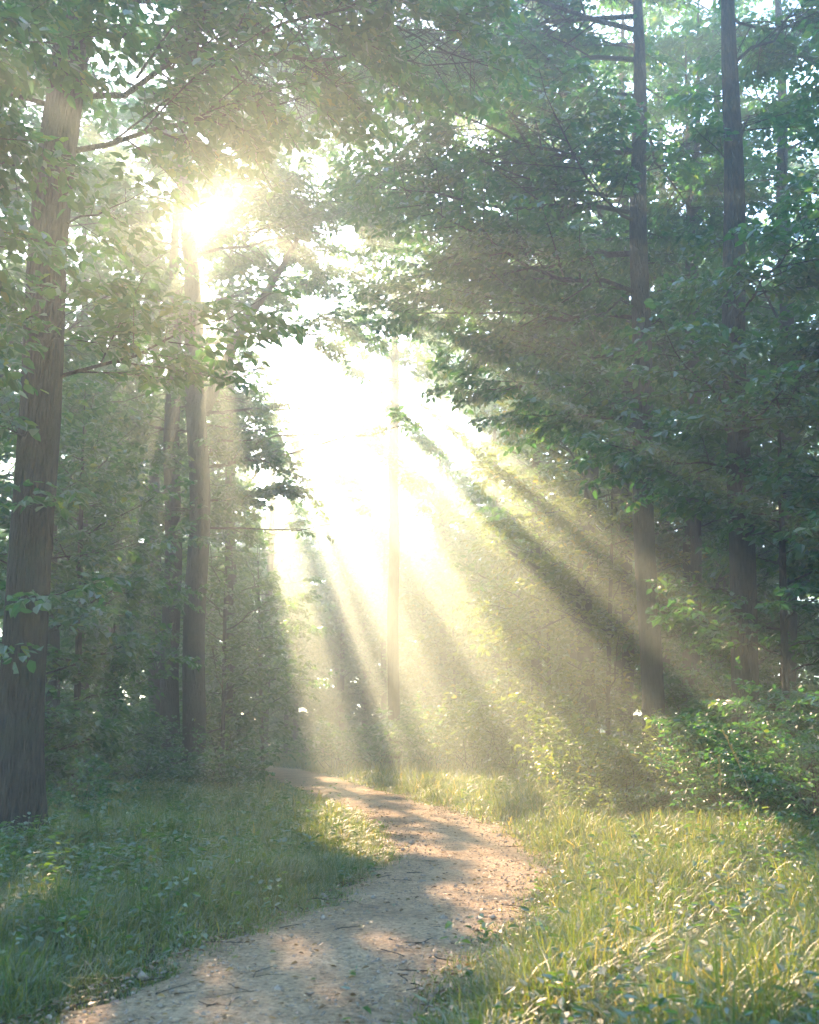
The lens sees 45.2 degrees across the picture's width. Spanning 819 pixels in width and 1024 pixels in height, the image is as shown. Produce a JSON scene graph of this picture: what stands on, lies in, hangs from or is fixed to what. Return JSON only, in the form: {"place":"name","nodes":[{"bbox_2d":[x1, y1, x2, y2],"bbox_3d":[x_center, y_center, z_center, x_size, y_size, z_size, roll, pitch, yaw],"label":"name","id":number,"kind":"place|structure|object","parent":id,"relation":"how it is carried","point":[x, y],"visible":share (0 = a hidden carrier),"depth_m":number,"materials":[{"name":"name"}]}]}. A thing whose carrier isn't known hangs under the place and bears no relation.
{"place":"outdoors","nodes":[
{"label":"outdoors","id":0,"kind":"place"},
{"bbox_2d":[34,762,564,1023],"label":"path","id":1,"kind":"structure","parent":0,"point":[344,1007],"depth_m":7.61,"materials":[{"name":"beige gravel"}]},
{"bbox_2d":[0,785,572,1023],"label":"fallen leaves","id":2,"kind":"object","parent":1,"relation":"on","point":[203,1013],"depth_m":7.24,"materials":[{"name":"brown plant"}]},
{"bbox_2d":[0,0,818,714],"label":"sky","id":3,"kind":"structure","parent":0,"point":[306,357],"materials":[{"name":"white"}]},
{"bbox_2d":[0,715,818,1023],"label":"ground","id":4,"kind":"structure","parent":0,"point":[101,1001],"depth_m":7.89,"materials":[{"name":"green plant"}]},
{"bbox_2d":[44,660,113,793],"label":"shrub","id":5,"kind":"object","parent":4,"relation":"on","point":[51,758],"visible":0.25,"depth_m":17.34,"materials":[{"name":"green plant"}]},
{"bbox_2d":[0,0,161,398],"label":"broadleaf tree","id":6,"kind":"object","parent":4,"relation":"on","point":[32,13],"visible":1,"depth_m":10.55,"materials":[{"name":"green plant"}]},
{"bbox_2d":[0,0,164,636],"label":"broadleaf tree","id":7,"kind":"object","parent":4,"relation":"on","point":[70,346],"visible":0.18,"depth_m":23.77,"materials":[{"name":"green plant"}]},
{"bbox_2d":[0,349,178,772],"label":"young tree","id":8,"kind":"object","parent":4,"relation":"on","point":[104,730],"visible":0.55,"depth_m":17.04,"materials":[{"name":"green plant"}]},
{"bbox_2d":[46,747,143,813],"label":"shrub","id":9,"kind":"object","parent":4,"relation":"on","point":[103,788],"visible":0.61,"depth_m":14.53,"materials":[{"name":"green plant"}]},
{"bbox_2d":[44,688,154,786],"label":"shrub","id":10,"kind":"object","parent":4,"relation":"on","point":[111,759],"visible":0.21,"depth_m":21.17,"materials":[{"name":"green plant"}]},
{"bbox_2d":[0,347,205,792],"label":"young tree","id":11,"kind":"object","parent":4,"relation":"on","point":[141,585],"visible":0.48,"depth_m":19.03,"materials":[{"name":"green plant"}]},
{"bbox_2d":[0,88,213,751],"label":"broadleaf tree","id":12,"kind":"object","parent":4,"relation":"on","point":[157,421],"visible":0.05,"depth_m":34.09,"materials":[{"name":"green plant"}]},
{"bbox_2d":[57,504,162,754],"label":"young tree","id":13,"kind":"object","parent":4,"relation":"on","point":[64,650],"visible":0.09,"depth_m":33.21,"materials":[{"name":"green plant"}]},
{"bbox_2d":[0,2,232,753],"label":"broadleaf tree","id":14,"kind":"object","parent":4,"relation":"on","point":[91,135],"visible":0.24,"depth_m":26.02,"materials":[{"name":"green plant"}]},
{"bbox_2d":[44,432,219,773],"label":"young tree","id":15,"kind":"object","parent":4,"relation":"on","point":[177,603],"visible":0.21,"depth_m":25.90,"materials":[{"name":"green plant"}]},
{"bbox_2d":[81,668,185,769],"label":"shrub","id":16,"kind":"object","parent":4,"relation":"on","point":[145,727],"visible":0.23,"depth_m":26.31,"materials":[{"name":"green plant"}]},
{"bbox_2d":[57,264,232,715],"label":"broadleaf tree","id":17,"kind":"object","parent":4,"relation":"on","point":[149,363],"visible":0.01,"depth_m":40.46,"materials":[{"name":"green plant"}]},
{"bbox_2d":[98,722,195,788],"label":"shrub","id":18,"kind":"object","parent":4,"relation":"on","point":[141,772],"visible":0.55,"depth_m":22.99,"materials":[{"name":"green plant"}]},
{"bbox_2d":[64,130,266,751],"bbox_3d":[-10.000,-3.225,38.830,8.626,26.436,10.704,-6,-14,26],"label":"broadleaf tree","id":19,"kind":"object","parent":4,"relation":"on","point":[155,477],"visible":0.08,"depth_m":38.11,"materials":[{"name":"green plant"}]},
{"bbox_2d":[135,733,216,782],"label":"shrub","id":20,"kind":"object","parent":4,"relation":"on","point":[164,767],"visible":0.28,"depth_m":24.89,"materials":[{"name":"green plant"}]},
{"bbox_2d":[58,65,315,770],"bbox_3d":[-7.867,-3.331,32.398,9.181,23.915,6.658,0,-13,0],"label":"broadleaf tree","id":21,"kind":"object","parent":4,"relation":"on","point":[169,702],"visible":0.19,"depth_m":31.24,"materials":[{"name":"green plant"}]},
{"bbox_2d":[0,769,384,981],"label":"weeds","id":22,"kind":"object","parent":4,"relation":"on","point":[83,912],"visible":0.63,"depth_m":10.12,"materials":[{"name":"green plant"}]},
{"bbox_2d":[130,546,272,729],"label":"young tree","id":23,"kind":"object","parent":4,"relation":"on","point":[217,619],"visible":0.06,"depth_m":39.58,"materials":[{"name":"green plant"}]},
{"bbox_2d":[179,675,275,775],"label":"shrub","id":24,"kind":"object","parent":4,"relation":"on","point":[229,734],"visible":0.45,"depth_m":31.96,"materials":[{"name":"green plant"}]},
{"bbox_2d":[28,4,427,780],"bbox_3d":[-5.300,-5.319,30.813,12.783,27.052,8.753,-3,-13,13],"label":"broadleaf tree","id":25,"kind":"object","parent":4,"relation":"on","point":[294,218],"visible":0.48,"depth_m":30.11,"materials":[{"name":"green plant"}]},
{"bbox_2d":[142,462,315,776],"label":"young tree","id":26,"kind":"object","parent":4,"relation":"on","point":[232,623],"visible":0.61,"depth_m":31.48,"materials":[{"name":"green plant"}]},
{"bbox_2d":[162,281,295,698],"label":"misty tree","id":27,"kind":"object","parent":4,"relation":"on","point":[259,512],"visible":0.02,"depth_m":51.17,"materials":[{"name":"green plant"}]},
{"bbox_2d":[124,213,336,767],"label":"broadleaf tree","id":28,"kind":"object","parent":4,"relation":"on","point":[302,522],"visible":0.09,"depth_m":40.60,"materials":[{"name":"green plant"}]},
{"bbox_2d":[172,718,289,787],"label":"shrub","id":29,"kind":"object","parent":4,"relation":"on","point":[237,773],"visible":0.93,"depth_m":23.85,"materials":[{"name":"green plant"}]},
{"bbox_2d":[100,43,379,768],"bbox_3d":[-7.159,-5.309,38.524,10.742,30.678,10.914,8,-15,-31],"label":"broadleaf tree","id":30,"kind":"object","parent":4,"relation":"on","point":[229,695],"visible":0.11,"depth_m":37.75,"materials":[{"name":"green plant"}]},
{"bbox_2d":[210,714,287,767],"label":"shrub","id":31,"kind":"object","parent":4,"relation":"on","point":[272,757],"visible":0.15,"depth_m":41.77,"materials":[{"name":"green plant"}]},
{"bbox_2d":[179,508,337,776],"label":"young tree","id":32,"kind":"object","parent":4,"relation":"on","point":[299,682],"visible":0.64,"depth_m":36.34,"materials":[{"name":"green plant"}]},
{"bbox_2d":[219,507,316,747],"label":"distant tree","id":33,"kind":"object","parent":4,"relation":"on","point":[277,555],"visible":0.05,"depth_m":70.21,"materials":[{"name":"green plant"}]},
{"bbox_2d":[212,286,336,758],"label":"misty tree","id":34,"kind":"object","parent":4,"relation":"on","point":[314,607],"visible":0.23,"depth_m":53.52,"materials":[{"name":"green plant"}]},
{"bbox_2d":[0,0,553,842],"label":"broadleaf tree","id":35,"kind":"object","parent":4,"relation":"on","point":[332,90],"visible":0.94,"depth_m":13.12,"materials":[{"name":"green plant"}]},
{"bbox_2d":[247,552,337,752],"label":"distant tree","id":36,"kind":"object","parent":4,"relation":"on","point":[286,721],"visible":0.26,"depth_m":56.12,"materials":[{"name":"green plant"}]},
{"bbox_2d":[246,375,347,748],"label":"misty tree","id":37,"kind":"object","parent":4,"relation":"on","point":[295,559],"visible":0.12,"depth_m":73.57,"materials":[{"name":"green plant"}]},
{"bbox_2d":[249,498,356,751],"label":"distant tree","id":38,"kind":"object","parent":4,"relation":"on","point":[286,568],"visible":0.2,"depth_m":65.98,"materials":[{"name":"green plant"}]},
{"bbox_2d":[275,711,387,769],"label":"shrub","id":39,"kind":"object","parent":4,"relation":"on","point":[319,753],"visible":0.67,"depth_m":40.41,"materials":[{"name":"green plant"}]},
{"bbox_2d":[278,289,387,722],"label":"misty tree","id":40,"kind":"object","parent":4,"relation":"on","point":[343,451],"visible":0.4,"depth_m":67.83,"materials":[{"name":"green plant"}]},
{"bbox_2d":[284,454,387,740],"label":"distant tree","id":41,"kind":"object","parent":4,"relation":"on","point":[352,521],"visible":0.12,"depth_m":76.44,"materials":[{"name":"green plant"}]},
{"bbox_2d":[299,540,381,748],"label":"distant tree","id":42,"kind":"object","parent":4,"relation":"on","point":[343,704],"visible":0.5,"depth_m":61.11,"materials":[{"name":"green plant"}]},
{"bbox_2d":[304,462,387,726],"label":"distant tree","id":43,"kind":"object","parent":4,"relation":"on","point":[363,475],"visible":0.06,"depth_m":88.63,"materials":[{"name":"green plant"}]},
{"bbox_2d":[301,400,400,724],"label":"misty tree","id":44,"kind":"object","parent":4,"relation":"on","point":[346,460],"visible":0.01,"depth_m":87.99,"materials":[{"name":"green plant"}]},
{"bbox_2d":[309,411,406,739],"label":"misty tree","id":45,"kind":"object","parent":4,"relation":"on","point":[368,490],"visible":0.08,"depth_m":78.67,"materials":[{"name":"green plant"}]},
{"bbox_2d":[313,516,408,735],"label":"distant tree","id":46,"kind":"object","parent":4,"relation":"on","point":[358,560],"visible":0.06,"depth_m":70.07,"materials":[{"name":"green plant"}]},
{"bbox_2d":[313,506,414,749],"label":"misty tree","id":47,"kind":"object","parent":4,"relation":"on","point":[350,696],"visible":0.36,"depth_m":60.91,"materials":[{"name":"green plant"}]},
{"bbox_2d":[312,698,433,766],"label":"shrub","id":48,"kind":"object","parent":4,"relation":"on","point":[385,747],"visible":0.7,"depth_m":38.64,"materials":[{"name":"green plant"}]},
{"bbox_2d":[322,510,431,748],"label":"distant tree","id":49,"kind":"object","parent":4,"relation":"on","point":[362,598],"visible":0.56,"depth_m":57.73,"materials":[{"name":"green plant"}]},
{"bbox_2d":[325,153,478,766],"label":"slender tree","id":50,"kind":"object","parent":4,"relation":"on","point":[396,357],"visible":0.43,"depth_m":42.06,"materials":[{"name":"green plant"}]},
{"bbox_2d":[361,517,463,748],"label":"distant tree","id":51,"kind":"object","parent":4,"relation":"on","point":[410,630],"visible":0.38,"depth_m":54.89,"materials":[{"name":"green plant"}]},
{"bbox_2d":[372,501,462,732],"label":"distant tree","id":52,"kind":"object","parent":4,"relation":"on","point":[408,539],"visible":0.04,"depth_m":70.42,"materials":[{"name":"green plant"}]},
{"bbox_2d":[373,403,478,737],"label":"misty tree","id":53,"kind":"object","parent":4,"relation":"on","point":[436,473],"visible":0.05,"depth_m":74.31,"materials":[{"name":"green plant"}]},
{"bbox_2d":[367,309,500,720],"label":"misty tree","id":54,"kind":"object","parent":4,"relation":"on","point":[442,529],"visible":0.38,"depth_m":54.32,"materials":[{"name":"green plant"}]},
{"bbox_2d":[375,691,499,765],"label":"shrub","id":55,"kind":"object","parent":4,"relation":"on","point":[413,748],"visible":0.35,"depth_m":35.41,"materials":[{"name":"green plant"}]},
{"bbox_2d":[381,287,505,740],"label":"misty tree","id":56,"kind":"object","parent":4,"relation":"on","point":[446,446],"visible":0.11,"depth_m":61.62,"materials":[{"name":"green plant"}]},
{"bbox_2d":[399,542,526,754],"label":"young tree","id":57,"kind":"object","parent":4,"relation":"on","point":[426,638],"visible":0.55,"depth_m":46.40,"materials":[{"name":"green plant"}]},
{"bbox_2d":[422,441,526,735],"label":"distant tree","id":58,"kind":"object","parent":4,"relation":"on","point":[460,460],"visible":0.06,"depth_m":72.31,"materials":[{"name":"green plant"}]},
{"bbox_2d":[417,668,546,772],"bbox_3d":[2.542,6.849,32.501,4.619,3.621,4.653,0,-13,0],"label":"shrub","id":59,"kind":"object","parent":4,"relation":"on","point":[449,719],"visible":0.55,"depth_m":32.30,"materials":[{"name":"green plant"}]},
{"bbox_2d":[418,374,569,753],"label":"broadleaf tree","id":60,"kind":"object","parent":4,"relation":"on","point":[445,500],"visible":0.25,"depth_m":47.28,"materials":[{"name":"green plant"}]},
{"bbox_2d":[445,310,560,735],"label":"misty tree","id":61,"kind":"object","parent":4,"relation":"on","point":[489,489],"visible":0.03,"depth_m":58.68,"materials":[{"name":"green plant"}]},
{"bbox_2d":[452,314,565,719],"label":"misty tree","id":62,"kind":"object","parent":4,"relation":"on","point":[509,504],"visible":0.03,"depth_m":51.53,"materials":[{"name":"green plant"}]},
{"bbox_2d":[444,514,575,748],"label":"young tree","id":63,"kind":"object","parent":4,"relation":"on","point":[478,623],"visible":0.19,"depth_m":39.34,"materials":[{"name":"green plant"}]},
{"bbox_2d":[439,212,614,763],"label":"broadleaf tree","id":64,"kind":"object","parent":4,"relation":"on","point":[531,507],"visible":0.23,"depth_m":36.15,"materials":[{"name":"green plant"}]},
{"bbox_2d":[457,653,610,774],"bbox_3d":[3.592,6.120,29.541,4.961,3.756,4.081,12,-17,-42],"label":"shrub","id":65,"kind":"object","parent":4,"relation":"on","point":[475,714],"visible":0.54,"depth_m":29.00,"materials":[{"name":"green plant"}]},
{"bbox_2d":[297,0,776,780],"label":"broadleaf tree","id":66,"kind":"object","parent":4,"relation":"on","point":[475,272],"visible":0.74,"depth_m":21.96,"materials":[{"name":"green plant"}]},
{"bbox_2d":[360,0,723,744],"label":"broadleaf tree","id":67,"kind":"object","parent":4,"relation":"on","point":[666,40],"visible":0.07,"depth_m":29.40,"materials":[{"name":"green plant"}]},
{"bbox_2d":[450,458,641,758],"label":"young tree","id":68,"kind":"object","parent":4,"relation":"on","point":[498,690],"visible":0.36,"depth_m":30.90,"materials":[{"name":"green plant"}]},
{"bbox_2d":[495,451,640,743],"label":"young tree","id":69,"kind":"object","parent":4,"relation":"on","point":[545,634],"visible":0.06,"depth_m":38.16,"materials":[{"name":"green plant"}]},
{"bbox_2d":[456,221,682,710],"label":"misty tree","id":70,"kind":"object","parent":4,"relation":"on","point":[544,666],"visible":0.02,"depth_m":49.83,"materials":[{"name":"green plant"}]},
{"bbox_2d":[505,714,634,786],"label":"shrub","id":71,"kind":"object","parent":4,"relation":"on","point":[535,757],"visible":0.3,"depth_m":22.07,"materials":[{"name":"green plant"}]},
{"bbox_2d":[465,22,679,737],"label":"broadleaf tree","id":72,"kind":"object","parent":4,"relation":"on","point":[573,655],"visible":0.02,"depth_m":40.51,"materials":[{"name":"green plant"}]},
{"bbox_2d":[341,770,818,1023],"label":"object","id":73,"kind":"object","parent":4,"relation":"on","point":[661,999],"visible":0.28,"depth_m":6.87,"materials":[{"name":"green plant"}]},
{"bbox_2d":[465,274,710,735],"bbox_3d":[5.538,0.119,29.585,7.717,15.795,9.282,0,-13,0],"label":"slender tree","id":74,"kind":"object","parent":4,"relation":"on","point":[524,493],"visible":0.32,"depth_m":28.84,"materials":[{"name":"green plant"}]},
{"bbox_2d":[508,694,679,801],"bbox_3d":[3.734,4.731,19.427,3.185,2.277,3.190,4,-13,-18],"label":"shrub","id":75,"kind":"object","parent":4,"relation":"on","point":[571,764],"visible":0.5,"depth_m":19.32,"materials":[{"name":"green plant"}]},
{"bbox_2d":[495,69,711,735],"bbox_3d":[7.733,-4.597,34.675,9.366,26.912,8.643,0,-13,0],"label":"broadleaf tree","id":76,"kind":"object","parent":4,"relation":"on","point":[532,471],"visible":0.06,"depth_m":34.59,"materials":[{"name":"green plant"}]},
{"bbox_2d":[534,641,685,776],"bbox_3d":[5.162,5.035,24.648,3.855,3.719,3.760,0,-13,0],"label":"shrub","id":77,"kind":"object","parent":4,"relation":"on","point":[614,703],"visible":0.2,"depth_m":24.89,"materials":[{"name":"green plant"}]},
{"bbox_2d":[500,436,720,758],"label":"young tree","id":78,"kind":"object","parent":4,"relation":"on","point":[597,638],"visible":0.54,"depth_m":26.25,"materials":[{"name":"green plant"}]},
{"bbox_2d":[538,708,716,815],"bbox_3d":[3.764,4.306,16.671,2.998,1.977,3.365,0,-13,0],"label":"shrub","id":79,"kind":"object","parent":4,"relation":"on","point":[585,790],"visible":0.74,"depth_m":16.68,"materials":[{"name":"green plant"}]},
{"bbox_2d":[536,3,777,747],"bbox_3d":[9.976,-7.333,35.807,9.826,32.604,8.908,5,-14,-22],"label":"broadleaf tree","id":80,"kind":"object","parent":4,"relation":"on","point":[630,74],"visible":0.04,"depth_m":34.92,"materials":[{"name":"green plant"}]},
{"bbox_2d":[550,17,776,706],"bbox_3d":[7.749,-3.874,28.370,7.832,22.890,5.532,0,-13,0],"label":"slender tree","id":81,"kind":"object","parent":4,"relation":"on","point":[624,534],"visible":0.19,"depth_m":27.72,"materials":[{"name":"green plant"}]},
{"bbox_2d":[572,690,783,809],"bbox_3d":[5.007,4.430,18.053,3.564,2.254,3.152,6,-14,-24],"label":"shrub","id":82,"kind":"object","parent":4,"relation":"on","point":[612,746],"visible":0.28,"depth_m":17.86,"materials":[{"name":"green plant"}]},
{"bbox_2d":[595,469,762,747],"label":"young tree","id":83,"kind":"object","parent":4,"relation":"on","point":[677,523],"visible":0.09,"depth_m":31.12,"materials":[{"name":"green plant"}]},
{"bbox_2d":[556,0,818,803],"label":"broadleaf tree","id":84,"kind":"object","parent":4,"relation":"on","point":[736,277],"visible":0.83,"depth_m":17.09,"materials":[{"name":"green plant"}]},
{"bbox_2d":[568,0,818,762],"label":"slender tree","id":85,"kind":"object","parent":4,"relation":"on","point":[696,525],"visible":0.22,"depth_m":27.45,"materials":[{"name":"green plant"}]},
{"bbox_2d":[570,0,818,698],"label":"broadleaf tree","id":86,"kind":"object","parent":4,"relation":"on","point":[741,9],"visible":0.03,"depth_m":31.66,"materials":[{"name":"green plant"}]},
{"bbox_2d":[614,471,779,718],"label":"young tree","id":87,"kind":"object","parent":4,"relation":"on","point":[761,572],"visible":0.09,"depth_m":28.45,"materials":[{"name":"green plant"}]},
{"bbox_2d":[601,257,817,695],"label":"misty tree","id":88,"kind":"object","parent":4,"relation":"on","point":[674,659],"visible":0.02,"depth_m":41.03,"materials":[{"name":"green plant"}]},
{"bbox_2d":[612,0,818,761],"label":"broadleaf tree","id":89,"kind":"object","parent":4,"relation":"on","point":[783,150],"visible":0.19,"depth_m":26.58,"materials":[{"name":"green plant"}]},
{"bbox_2d":[621,630,809,773],"bbox_3d":[7.050,4.396,22.465,3.851,3.978,3.918,0,-13,0],"label":"shrub","id":90,"kind":"object","parent":4,"relation":"on","point":[673,690],"visible":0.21,"depth_m":22.59,"materials":[{"name":"green plant"}]},
{"bbox_2d":[630,705,810,817],"bbox_3d":[4.805,3.979,14.983,2.655,2.015,2.594,-8,-15,30],"label":"shrub","id":91,"kind":"object","parent":4,"relation":"on","point":[708,791],"visible":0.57,"depth_m":14.76,"materials":[{"name":"green plant"}]},
{"bbox_2d":[642,289,818,800],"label":"young tree","id":92,"kind":"object","parent":4,"relation":"on","point":[797,568],"visible":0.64,"depth_m":16.57,"materials":[{"name":"green plant"}]},
{"bbox_2d":[646,599,818,791],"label":"shrub","id":93,"kind":"object","parent":4,"relation":"on","point":[718,685],"visible":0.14,"depth_m":19.52,"materials":[{"name":"green plant"}]},
{"bbox_2d":[654,369,818,740],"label":"young tree","id":94,"kind":"object","parent":4,"relation":"on","point":[769,596],"visible":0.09,"depth_m":25.89,"materials":[{"name":"green plant"}]},
{"bbox_2d":[673,209,818,719],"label":"misty tree","id":95,"kind":"object","parent":4,"relation":"on","point":[763,216],"visible":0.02,"depth_m":47.14,"materials":[{"name":"green plant"}]},
{"bbox_2d":[687,678,818,814],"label":"shrub","id":96,"kind":"object","parent":4,"relation":"on","point":[731,757],"visible":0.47,"depth_m":13.93,"materials":[{"name":"green plant"}]},
{"bbox_2d":[704,85,818,684],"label":"misty tree","id":97,"kind":"object","parent":4,"relation":"on","point":[793,166],"visible":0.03,"depth_m":41.16,"materials":[{"name":"green plant"}]},
{"bbox_2d":[705,7,818,565],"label":"broadleaf tree","id":98,"kind":"object","parent":4,"relation":"on","point":[808,55],"visible":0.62,"depth_m":16.41,"materials":[{"name":"green plant"}]},
{"bbox_2d":[711,656,818,833],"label":"shrub","id":99,"kind":"object","parent":4,"relation":"on","point":[773,779],"visible":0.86,"depth_m":12.46,"materials":[{"name":"green plant"}]},
{"bbox_2d":[759,570,818,743],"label":"distant tree","id":100,"kind":"object","parent":4,"relation":"on","point":[803,674],"visible":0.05,"depth_m":43.17,"materials":[{"name":"green plant"}]},
{"bbox_2d":[773,64,818,191],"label":"misty tree","id":101,"kind":"object","parent":4,"relation":"on","point":[799,172],"visible":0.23,"depth_m":29.66,"materials":[{"name":"green plant"}]},
{"bbox_2d":[257,746,818,1023],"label":"grass","id":102,"kind":"structure","parent":0,"point":[575,932],"depth_m":7.38,"materials":[{"name":"green plant"}]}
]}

